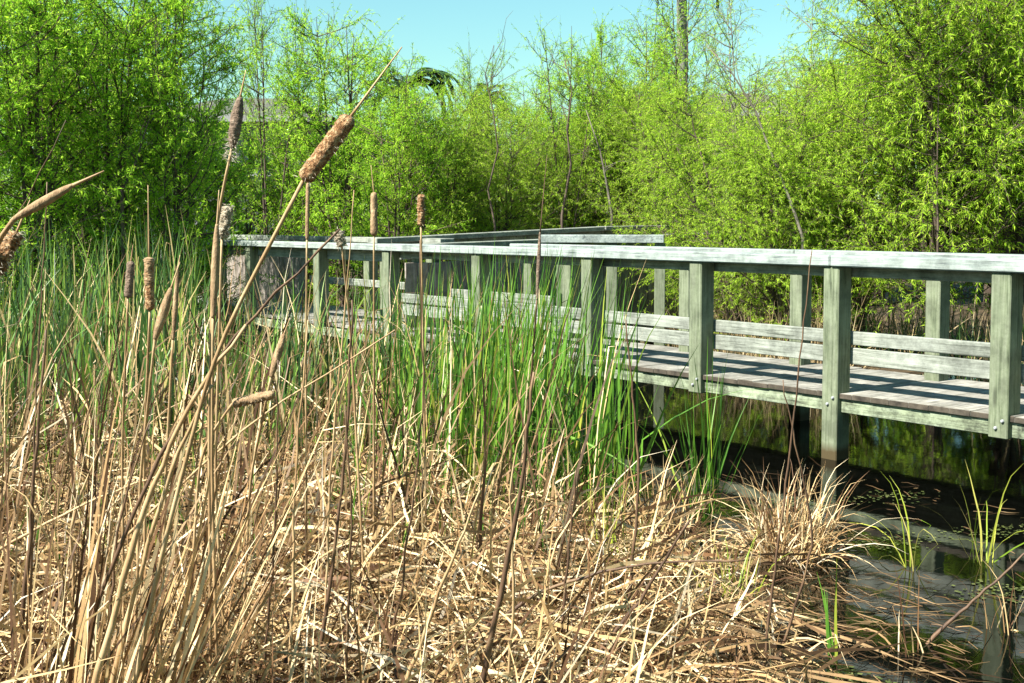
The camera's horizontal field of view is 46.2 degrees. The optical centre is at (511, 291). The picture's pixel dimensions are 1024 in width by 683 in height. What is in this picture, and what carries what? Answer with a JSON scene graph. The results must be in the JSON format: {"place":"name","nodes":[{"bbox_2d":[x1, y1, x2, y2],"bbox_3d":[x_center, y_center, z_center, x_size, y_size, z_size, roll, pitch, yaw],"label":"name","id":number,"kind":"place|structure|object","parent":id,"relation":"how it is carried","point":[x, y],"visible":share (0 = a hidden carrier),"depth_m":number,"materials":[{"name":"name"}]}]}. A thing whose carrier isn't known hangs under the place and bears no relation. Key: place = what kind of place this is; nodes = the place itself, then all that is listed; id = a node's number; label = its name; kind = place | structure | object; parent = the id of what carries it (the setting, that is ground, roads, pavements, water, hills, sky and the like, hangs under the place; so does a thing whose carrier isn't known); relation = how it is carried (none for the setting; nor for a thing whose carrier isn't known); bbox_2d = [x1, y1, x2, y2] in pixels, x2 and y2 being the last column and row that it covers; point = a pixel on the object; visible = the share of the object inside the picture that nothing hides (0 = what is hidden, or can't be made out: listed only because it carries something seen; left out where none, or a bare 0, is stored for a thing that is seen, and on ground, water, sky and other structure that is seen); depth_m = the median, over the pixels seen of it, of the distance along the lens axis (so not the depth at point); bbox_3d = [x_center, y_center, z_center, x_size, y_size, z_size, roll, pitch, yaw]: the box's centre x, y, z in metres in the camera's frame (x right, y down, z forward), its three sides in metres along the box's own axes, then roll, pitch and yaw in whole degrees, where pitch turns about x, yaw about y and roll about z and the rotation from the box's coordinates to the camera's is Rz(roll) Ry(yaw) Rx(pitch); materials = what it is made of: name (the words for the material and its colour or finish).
{"place":"outdoors","nodes":[
{"label":"outdoors","id":0,"kind":"place"},
{"bbox_2d":[0,0,1020,222],"label":"sky","id":1,"kind":"structure","parent":0,"point":[434,27],"materials":[{"name":"blue"}]},
{"bbox_2d":[2,224,1023,682],"bbox_3d":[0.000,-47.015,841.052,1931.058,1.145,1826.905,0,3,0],"label":"ground","id":2,"kind":"structure","parent":0,"point":[956,318],"depth_m":14.58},
{"bbox_2d":[0,200,29,277],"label":"cattail","id":3,"kind":"object","parent":2,"relation":"on","point":[10,243],"visible":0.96,"depth_m":2.39},
{"bbox_2d":[16,330,46,682],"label":"dried stalk","id":4,"kind":"object","parent":2,"relation":"on","point":[27,563],"visible":0.8,"depth_m":3.28,"materials":[{"name":"plant"}]},
{"bbox_2d":[30,182,47,665],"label":"dried stalk","id":5,"kind":"object","parent":2,"relation":"on","point":[34,445],"visible":0.64,"depth_m":3.46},
{"bbox_2d":[0,170,103,244],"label":"cattail","id":6,"kind":"object","parent":2,"relation":"on","point":[43,201],"visible":1,"depth_m":2.29},
{"bbox_2d":[0,0,131,288],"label":"willow tree","id":7,"kind":"object","parent":2,"relation":"on","point":[6,100],"visible":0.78,"depth_m":13.46,"materials":[{"name":"green plant"}]},
{"bbox_2d":[0,0,186,333],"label":"willow tree","id":8,"kind":"object","parent":2,"relation":"on","point":[49,109],"visible":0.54,"depth_m":14.08,"materials":[{"name":"green plant"}]},
{"bbox_2d":[0,8,224,317],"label":"broadleaf tree","id":9,"kind":"object","parent":2,"relation":"on","point":[3,213],"visible":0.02,"depth_m":19.61,"materials":[{"name":"green plant"}]},
{"bbox_2d":[0,0,227,300],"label":"willow tree","id":10,"kind":"object","parent":2,"relation":"on","point":[97,228],"visible":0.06,"depth_m":18.43,"materials":[{"name":"green plant"}]},
{"bbox_2d":[0,382,253,682],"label":"dead reed bundle","id":11,"kind":"object","parent":2,"relation":"on","point":[15,640],"visible":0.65,"depth_m":3.23,"materials":[{"name":"plant"}]},
{"bbox_2d":[121,246,134,652],"bbox_3d":[-1.188,0.600,3.684,0.032,1.492,0.348,-2,4,-26],"label":"cattail","id":12,"kind":"object","parent":2,"relation":"on","point":[129,281],"visible":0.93,"depth_m":3.61},
{"bbox_2d":[96,106,160,290],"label":"bare tree","id":13,"kind":"object","parent":2,"relation":"on","point":[122,211],"visible":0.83,"depth_m":14.15,"materials":[{"name":"brown plant"}]},
{"bbox_2d":[0,0,276,334],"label":"willow tree","id":14,"kind":"object","parent":2,"relation":"on","point":[106,22],"visible":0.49,"depth_m":14.50,"materials":[{"name":"green plant"}]},
{"bbox_2d":[143,190,154,602],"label":"cattail","id":15,"kind":"object","parent":2,"relation":"on","point":[149,271],"visible":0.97,"depth_m":3.30},
{"bbox_2d":[33,72,272,319],"bbox_3d":[-6.148,-1.522,21.097,4.913,4.772,4.603,-2,4,-26],"label":"broadleaf tree","id":16,"kind":"object","parent":2,"relation":"on","point":[216,157],"visible":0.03,"depth_m":20.44,"materials":[{"name":"green plant"}]},
{"bbox_2d":[134,262,179,627],"bbox_3d":[-0.971,0.621,3.177,0.058,1.411,0.389,-3,4,-38],"label":"cattail","id":17,"kind":"object","parent":2,"relation":"on","point":[163,311],"visible":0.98,"depth_m":3.04},
{"bbox_2d":[109,384,212,682],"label":"dried stalk","id":18,"kind":"object","parent":2,"relation":"on","point":[143,565],"visible":0.9,"depth_m":2.93,"materials":[{"name":"plant"}]},
{"bbox_2d":[158,255,179,680],"bbox_3d":[-0.936,0.612,3.238,0.022,1.428,0.251,-2,4,-34],"label":"cattail","id":19,"kind":"object","parent":2,"relation":"on","point":[175,302],"visible":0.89,"depth_m":3.15},
{"bbox_2d":[58,0,294,342],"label":"willow tree","id":20,"kind":"object","parent":2,"relation":"on","point":[167,117],"visible":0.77,"depth_m":14.69,"materials":[{"name":"green plant"}]},
{"bbox_2d":[0,352,374,682],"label":"dead reed bundle","id":21,"kind":"object","parent":2,"relation":"on","point":[185,559],"visible":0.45,"depth_m":3.41,"materials":[{"name":"plant"}]},
{"bbox_2d":[5,341,385,682],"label":"dead reed bundle","id":22,"kind":"object","parent":2,"relation":"on","point":[88,588],"visible":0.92,"depth_m":2.97,"materials":[{"name":"plant"}]},
{"bbox_2d":[210,191,219,682],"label":"cattail","id":23,"kind":"object","parent":2,"relation":"on","point":[214,272],"visible":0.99,"depth_m":2.95},
{"bbox_2d":[214,203,235,673],"bbox_3d":[-0.812,0.542,3.373,0.062,1.578,0.340,-1,4,-20],"label":"cattail","id":24,"kind":"object","parent":2,"relation":"on","point":[225,221],"visible":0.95,"depth_m":3.27},
{"bbox_2d":[208,70,245,681],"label":"cattail","id":25,"kind":"object","parent":2,"relation":"on","point":[235,125],"visible":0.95,"depth_m":2.94},
{"bbox_2d":[185,391,274,667],"bbox_3d":[-0.813,0.790,3.322,0.392,1.075,0.086,2,4,30],"label":"cattail","id":26,"kind":"object","parent":2,"relation":"on","point":[253,399],"visible":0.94,"depth_m":3.23},
{"bbox_2d":[166,119,323,327],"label":"willow tree","id":27,"kind":"object","parent":2,"relation":"on","point":[221,178],"visible":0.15,"depth_m":20.09,"materials":[{"name":"green plant"}]},
{"bbox_2d":[148,98,344,255],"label":"house","id":28,"kind":"structure","parent":2,"relation":"on","point":[266,105],"depth_m":41.79,"materials":[{"name":"grey"}]},
{"bbox_2d":[0,205,510,492],"bbox_3d":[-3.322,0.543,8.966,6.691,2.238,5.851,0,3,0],"label":"green reeds","id":29,"kind":"object","parent":2,"relation":"on","point":[179,335],"visible":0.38,"depth_m":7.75,"materials":[{"name":"plant"}]},
{"bbox_2d":[242,318,289,621],"bbox_3d":[-0.763,0.696,3.584,0.051,1.262,0.382,-2,4,-36],"label":"cattail","id":30,"kind":"object","parent":2,"relation":"on","point":[278,352],"visible":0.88,"depth_m":3.50},
{"bbox_2d":[132,47,401,682],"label":"cattail","id":31,"kind":"object","parent":2,"relation":"on","point":[325,151],"visible":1,"depth_m":2.54},
{"bbox_2d":[262,360,278,682],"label":"dried stalk","id":32,"kind":"object","parent":2,"relation":"on","point":[269,600],"visible":0.84,"depth_m":3.38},
{"bbox_2d":[216,0,329,338],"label":"willow tree","id":33,"kind":"object","parent":2,"relation":"on","point":[261,35],"visible":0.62,"depth_m":18.33,"materials":[{"name":"green plant"}]},
{"bbox_2d":[192,119,386,323],"bbox_3d":[-4.104,-1.198,21.938,4.484,4.019,4.201,0,3,5],"label":"broadleaf tree","id":34,"kind":"object","parent":2,"relation":"on","point":[259,182],"visible":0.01,"depth_m":21.51,"materials":[{"name":"green plant"}]},
{"bbox_2d":[288,320,308,672],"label":"dried stalk","id":35,"kind":"object","parent":2,"relation":"on","point":[293,581],"visible":0.9,"depth_m":3.29,"materials":[{"name":"plant"}]},
{"bbox_2d":[246,1,363,338],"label":"willow tree","id":36,"kind":"object","parent":2,"relation":"on","point":[280,129],"visible":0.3,"depth_m":19.45,"materials":[{"name":"green plant"}]},
{"bbox_2d":[234,107,375,330],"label":"willow tree","id":37,"kind":"object","parent":2,"relation":"on","point":[296,201],"visible":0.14,"depth_m":19.72,"materials":[{"name":"green plant"}]},
{"bbox_2d":[305,183,309,591],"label":"cattail","id":38,"kind":"object","parent":2,"relation":"on","point":[307,211],"visible":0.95,"depth_m":4.36},
{"bbox_2d":[1,367,659,616],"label":"green reeds","id":39,"kind":"object","parent":2,"relation":"on","point":[355,493],"visible":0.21,"depth_m":5.34,"materials":[{"name":"plant"}]},
{"bbox_2d":[237,0,429,338],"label":"willow tree","id":40,"kind":"object","parent":2,"relation":"on","point":[292,105],"visible":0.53,"depth_m":18.25,"materials":[{"name":"green plant"}]},
{"bbox_2d":[316,300,353,676],"bbox_3d":[-0.527,0.685,3.450,0.052,1.341,0.275,-2,4,-37],"label":"dried stalk","id":41,"kind":"object","parent":2,"relation":"on","point":[324,623],"visible":0.88,"depth_m":3.43,"materials":[{"name":"plant"}]},
{"bbox_2d":[344,405,352,682],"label":"dried stalk","id":42,"kind":"object","parent":2,"relation":"on","point":[348,611],"visible":0.93,"depth_m":3.29,"materials":[{"name":"plant"}]},
{"bbox_2d":[333,228,368,645],"bbox_3d":[-0.534,0.526,3.977,0.059,1.488,0.333,0,3,3],"label":"cattail","id":43,"kind":"object","parent":2,"relation":"on","point":[340,240],"visible":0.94,"depth_m":4.05},
{"bbox_2d":[0,237,722,636],"bbox_3d":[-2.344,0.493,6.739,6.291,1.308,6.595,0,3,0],"label":"standing dead reeds","id":44,"kind":"object","parent":2,"relation":"on","point":[226,458],"visible":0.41,"depth_m":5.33,"materials":[{"name":"plant"}]},
{"bbox_2d":[370,167,377,596],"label":"cattail","id":45,"kind":"object","parent":2,"relation":"on","point":[373,215],"visible":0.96,"depth_m":4.46},
{"bbox_2d":[276,98,477,292],"bbox_3d":[-2.068,-1.454,20.616,3.187,3.604,3.402,1,3,19],"label":"broadleaf tree","id":46,"kind":"object","parent":2,"relation":"on","point":[376,192],"visible":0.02,"depth_m":19.92,"materials":[{"name":"green plant"}]},
{"bbox_2d":[309,34,482,306],"bbox_3d":[-1.724,-1.338,17.363,2.642,4.837,2.533,0,3,8],"label":"willow tree","id":47,"kind":"object","parent":2,"relation":"on","point":[417,106],"visible":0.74,"depth_m":17.06,"materials":[{"name":"green plant"}]},
{"bbox_2d":[383,240,424,682],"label":"dried stalk","id":48,"kind":"object","parent":2,"relation":"on","point":[403,579],"visible":0.91,"depth_m":3.49,"materials":[{"name":"plant"}]},
{"bbox_2d":[351,67,465,132],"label":"palm tree","id":49,"kind":"object","parent":2,"relation":"on","point":[442,74],"visible":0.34,"depth_m":26.70,"materials":[{"name":"green plant"}]},
{"bbox_2d":[0,345,835,682],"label":"standing dead reeds","id":50,"kind":"object","parent":2,"relation":"on","point":[382,635],"visible":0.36,"depth_m":3.97,"materials":[{"name":"plant"}]},
{"bbox_2d":[415,194,427,577],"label":"cattail","id":51,"kind":"object","parent":2,"relation":"on","point":[420,209],"visible":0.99,"depth_m":4.52},
{"bbox_2d":[405,490,480,682],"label":"dried stalk","id":52,"kind":"object","parent":2,"relation":"on","point":[410,668],"visible":0.94,"depth_m":3.09,"materials":[{"name":"plant"}]},
{"bbox_2d":[351,84,535,280],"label":"willow tree","id":53,"kind":"object","parent":2,"relation":"on","point":[464,175],"visible":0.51,"depth_m":17.57,"materials":[{"name":"green plant"}]},
{"bbox_2d":[366,62,539,260],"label":"willow tree","id":54,"kind":"object","parent":2,"relation":"on","point":[446,98],"visible":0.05,"depth_m":20.61,"materials":[{"name":"green plant"}]},
{"bbox_2d":[0,365,915,682],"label":"dead reed litter","id":55,"kind":"object","parent":2,"relation":"on","point":[520,625],"visible":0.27,"depth_m":4.19,"materials":[{"name":"plant"}]},
{"bbox_2d":[439,28,519,230],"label":"willow tree","id":56,"kind":"object","parent":2,"relation":"on","point":[463,91],"visible":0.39,"depth_m":19.73,"materials":[{"name":"green plant"}]},
{"bbox_2d":[414,82,599,232],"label":"willow tree","id":57,"kind":"object","parent":2,"relation":"on","point":[519,194],"visible":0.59,"depth_m":18.22,"materials":[{"name":"green plant"}]},
{"bbox_2d":[479,372,534,682],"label":"dried stalk","id":58,"kind":"object","parent":2,"relation":"on","point":[489,646],"visible":0.99,"depth_m":3.00,"materials":[{"name":"plant"}]},
{"bbox_2d":[506,380,545,682],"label":"dried stalk","id":59,"kind":"object","parent":2,"relation":"on","point":[513,603],"visible":0.84,"depth_m":3.21,"materials":[{"name":"plant"}]},
{"bbox_2d":[521,158,546,545],"bbox_3d":[0.065,0.351,4.826,0.042,1.774,0.418,-1,3,-14],"label":"cattail","id":60,"kind":"object","parent":2,"relation":"on","point":[538,268],"visible":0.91,"depth_m":4.61},
{"bbox_2d":[368,225,704,357],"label":"boardwalk","id":61,"kind":"structure","parent":2,"relation":"on","point":[499,238],"depth_m":14.18,"materials":[{"name":"grey wood"}]},
{"bbox_2d":[489,53,583,226],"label":"willow tree","id":62,"kind":"object","parent":2,"relation":"on","point":[534,107],"visible":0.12,"depth_m":21.30,"materials":[{"name":"green plant"}]},
{"bbox_2d":[318,241,766,527],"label":"green reeds","id":63,"kind":"object","parent":2,"relation":"on","point":[490,349],"visible":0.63,"depth_m":6.31,"materials":[{"name":"plant"}]},
{"bbox_2d":[491,107,642,232],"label":"willow tree","id":64,"kind":"object","parent":2,"relation":"on","point":[575,195],"visible":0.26,"depth_m":19.13,"materials":[{"name":"green plant"}]},
{"bbox_2d":[513,16,621,227],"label":"willow tree","id":65,"kind":"object","parent":2,"relation":"on","point":[547,108],"visible":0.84,"depth_m":18.77,"materials":[{"name":"green plant"}]},
{"bbox_2d":[440,559,744,671],"bbox_3d":[0.189,1.075,3.749,1.052,0.534,0.073,1,3,12],"label":"dried stalk","id":66,"kind":"object","parent":2,"relation":"on","point":[476,634],"visible":0.71,"depth_m":3.71,"materials":[{"name":"plant"}]},
{"bbox_2d":[552,8,639,231],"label":"willow tree","id":67,"kind":"object","parent":2,"relation":"on","point":[600,39],"visible":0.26,"depth_m":19.55,"materials":[{"name":"green plant"}]},
{"bbox_2d":[579,454,667,586],"bbox_3d":[0.433,0.942,5.020,0.315,0.614,0.625,-1,3,-14],"label":"sedge clump","id":68,"kind":"object","parent":2,"relation":"on","point":[606,519],"visible":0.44,"depth_m":4.93,"materials":[{"name":"plant"}]},
{"bbox_2d":[552,41,707,230],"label":"willow tree","id":69,"kind":"object","parent":2,"relation":"on","point":[622,191],"visible":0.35,"depth_m":18.94,"materials":[{"name":"green plant"}]},
{"bbox_2d":[625,320,639,650],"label":"dried stalk","id":70,"kind":"object","parent":2,"relation":"on","point":[636,513],"visible":0.69,"depth_m":4.08,"materials":[{"name":"plant"}]},
{"bbox_2d":[574,519,690,681],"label":"dried stalk","id":71,"kind":"object","parent":2,"relation":"on","point":[614,631],"visible":0.75,"depth_m":3.59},
{"bbox_2d":[584,0,702,218],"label":"willow tree","id":72,"kind":"object","parent":2,"relation":"on","point":[637,37],"visible":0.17,"depth_m":20.73,"materials":[{"name":"green plant"}]},
{"bbox_2d":[586,36,731,246],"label":"willow tree","id":73,"kind":"object","parent":2,"relation":"on","point":[637,66],"visible":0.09,"depth_m":20.73,"materials":[{"name":"green plant"}]},
{"bbox_2d":[577,63,748,246],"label":"willow tree","id":74,"kind":"object","parent":2,"relation":"on","point":[645,144],"visible":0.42,"depth_m":17.98,"materials":[{"name":"green plant"}]},
{"bbox_2d":[587,447,740,548],"bbox_3d":[0.701,1.024,5.725,0.817,0.584,0.809,0,3,0],"label":"dead grass tussock","id":75,"kind":"object","parent":2,"relation":"on","point":[693,514],"visible":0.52,"depth_m":5.77,"materials":[{"name":"plant"}]},
{"bbox_2d":[625,0,747,246],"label":"willow tree","id":76,"kind":"object","parent":2,"relation":"on","point":[672,44],"visible":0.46,"depth_m":18.73,"materials":[{"name":"green plant"}]},
{"bbox_2d":[356,243,1023,460],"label":"boardwalk","id":77,"kind":"structure","parent":2,"relation":"on","point":[836,388],"depth_m":8.39,"materials":[{"name":"grey wood"}]},
{"bbox_2d":[672,516,785,604],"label":"sedge clump","id":78,"kind":"object","parent":2,"relation":"on","point":[733,570],"visible":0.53,"depth_m":4.79,"materials":[{"name":"plant"}]},
{"bbox_2d":[683,0,791,304],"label":"willow tree","id":79,"kind":"object","parent":2,"relation":"on","point":[732,45],"visible":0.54,"depth_m":16.27,"materials":[{"name":"green plant"}]},
{"bbox_2d":[611,50,879,353],"bbox_3d":[2.691,-0.826,14.022,3.175,3.761,3.066,1,4,21],"label":"willow tree","id":80,"kind":"object","parent":2,"relation":"on","point":[703,158],"visible":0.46,"depth_m":13.86,"materials":[{"name":"green plant"}]},
{"bbox_2d":[705,20,804,249],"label":"bare tree","id":81,"kind":"object","parent":2,"relation":"on","point":[788,194],"visible":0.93,"depth_m":12.67,"materials":[{"name":"grey plant"}]},
{"bbox_2d":[664,76,885,357],"bbox_3d":[2.925,-0.620,13.168,2.520,3.358,2.248,1,3,10],"label":"willow tree","id":82,"kind":"object","parent":2,"relation":"on","point":[755,175],"visible":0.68,"depth_m":12.91,"materials":[{"name":"green plant"}]},
{"bbox_2d":[665,279,894,368],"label":"bank reeds","id":83,"kind":"object","parent":2,"relation":"on","point":[817,325],"visible":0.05,"depth_m":12.81,"materials":[{"name":"plant"}]},
{"bbox_2d":[760,250,811,676],"bbox_3d":[0.884,0.591,3.885,0.161,1.455,0.018,2,4,30],"label":"dried stalk","id":84,"kind":"object","parent":2,"relation":"on","point":[775,570],"visible":0.95,"depth_m":3.89,"materials":[{"name":"plant"}]},
{"bbox_2d":[779,380,813,656],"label":"dried stalk","id":85,"kind":"object","parent":2,"relation":"on","point":[796,600],"visible":0.88,"depth_m":4.09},
{"bbox_2d":[693,459,912,579],"bbox_3d":[1.248,1.207,5.611,0.963,0.935,1.098,-1,4,-22],"label":"dead grass tussock","id":86,"kind":"object","parent":2,"relation":"on","point":[796,540],"visible":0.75,"depth_m":5.53,"materials":[{"name":"plant"}]},
{"bbox_2d":[763,0,878,313],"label":"willow tree","id":87,"kind":"object","parent":2,"relation":"on","point":[810,28],"visible":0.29,"depth_m":15.09,"materials":[{"name":"green plant"}]},
{"bbox_2d":[675,274,1023,363],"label":"bank reeds","id":88,"kind":"object","parent":2,"relation":"on","point":[912,334],"visible":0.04,"depth_m":13.38,"materials":[{"name":"plant"}]},
{"bbox_2d":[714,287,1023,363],"bbox_3d":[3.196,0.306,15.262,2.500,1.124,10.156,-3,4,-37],"label":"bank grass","id":89,"kind":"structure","parent":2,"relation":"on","point":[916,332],"depth_m":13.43,"materials":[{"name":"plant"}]},
{"bbox_2d":[742,15,1000,348],"bbox_3d":[3.814,-1.128,13.236,2.999,3.739,2.895,3,4,42],"label":"willow tree","id":90,"kind":"object","parent":2,"relation":"on","point":[829,75],"visible":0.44,"depth_m":12.88,"materials":[{"name":"green plant"}]},
{"bbox_2d":[751,46,994,300],"bbox_3d":[6.028,-1.945,18.851,4.352,4.226,4.077,2,4,32],"label":"broadleaf tree","id":91,"kind":"object","parent":2,"relation":"on","point":[883,295],"visible":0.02,"depth_m":18.68,"materials":[{"name":"green plant"}]},
{"bbox_2d":[759,0,1023,336],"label":"willow tree","id":92,"kind":"object","parent":2,"relation":"on","point":[884,44],"visible":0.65,"depth_m":12.40,"materials":[{"name":"green plant"}]},
{"bbox_2d":[760,0,1023,325],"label":"willow tree","id":93,"kind":"object","parent":2,"relation":"on","point":[998,195],"visible":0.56,"depth_m":12.17,"materials":[{"name":"green plant"}]},
{"bbox_2d":[97,339,1023,682],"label":"water","id":94,"kind":"structure","parent":0,"point":[911,459],"depth_m":6.57,"materials":[{"name":"black liquid"}]},
{"bbox_2d":[91,324,246,682],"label":"dried stalk","id":95,"kind":"object","parent":94,"relation":"on","point":[116,606],"visible":0.97,"depth_m":2.75,"materials":[{"name":"plant"}]},
{"bbox_2d":[0,330,394,629],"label":"dried stalk","id":96,"kind":"object","parent":94,"relation":"in","point":[195,471],"visible":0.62,"depth_m":3.57,"materials":[{"name":"plant"}]},
{"bbox_2d":[65,228,340,682],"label":"dried stalk","id":97,"kind":"object","parent":94,"relation":"in","point":[128,525],"visible":0.75,"depth_m":2.85,"materials":[{"name":"plant"}]},
{"bbox_2d":[197,235,453,359],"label":"viewing platform","id":98,"kind":"structure","parent":94,"relation":"in","point":[279,252],"depth_m":14.62,"materials":[{"name":"grey wood"}]},
{"bbox_2d":[322,190,354,669],"bbox_3d":[-0.560,0.514,3.735,0.056,1.652,0.262,-2,4,-30],"label":"dried stalk","id":99,"kind":"object","parent":94,"relation":"on","point":[328,518],"visible":0.81,"depth_m":3.70,"materials":[{"name":"plant"}]},
{"bbox_2d":[541,235,665,345],"bbox_3d":[0.950,0.114,12.566,1.295,1.426,0.180,0,3,8],"label":"railing","id":100,"kind":"object","parent":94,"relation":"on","point":[659,289],"visible":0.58,"depth_m":12.45,"materials":[{"name":"grey wood"}]},
{"bbox_2d":[614,345,761,524],"bbox_3d":[0.904,0.718,6.166,0.834,1.000,0.636,0,3,0],"label":"reed clump","id":101,"kind":"object","parent":94,"relation":"on","point":[709,465],"visible":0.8,"depth_m":6.18,"materials":[{"name":"plant"}]},
{"bbox_2d":[613,458,1023,682],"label":"floating straw","id":102,"kind":"object","parent":94,"relation":"on","point":[843,627],"visible":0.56,"depth_m":4.75,"materials":[{"name":"plant"}]},
{"bbox_2d":[817,564,837,663],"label":"green shoot","id":103,"kind":"object","parent":94,"relation":"in","point":[828,635],"visible":0.81,"depth_m":4.25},
{"bbox_2d":[667,478,1023,682],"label":"duckweed","id":104,"kind":"object","parent":94,"relation":"on","point":[980,585],"visible":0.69,"depth_m":5.76,"materials":[{"name":"plant"}]},
{"bbox_2d":[934,461,1023,565],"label":"sedge clump","id":105,"kind":"object","parent":94,"relation":"on","point":[987,537],"visible":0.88,"depth_m":5.49,"materials":[{"name":"plant"}]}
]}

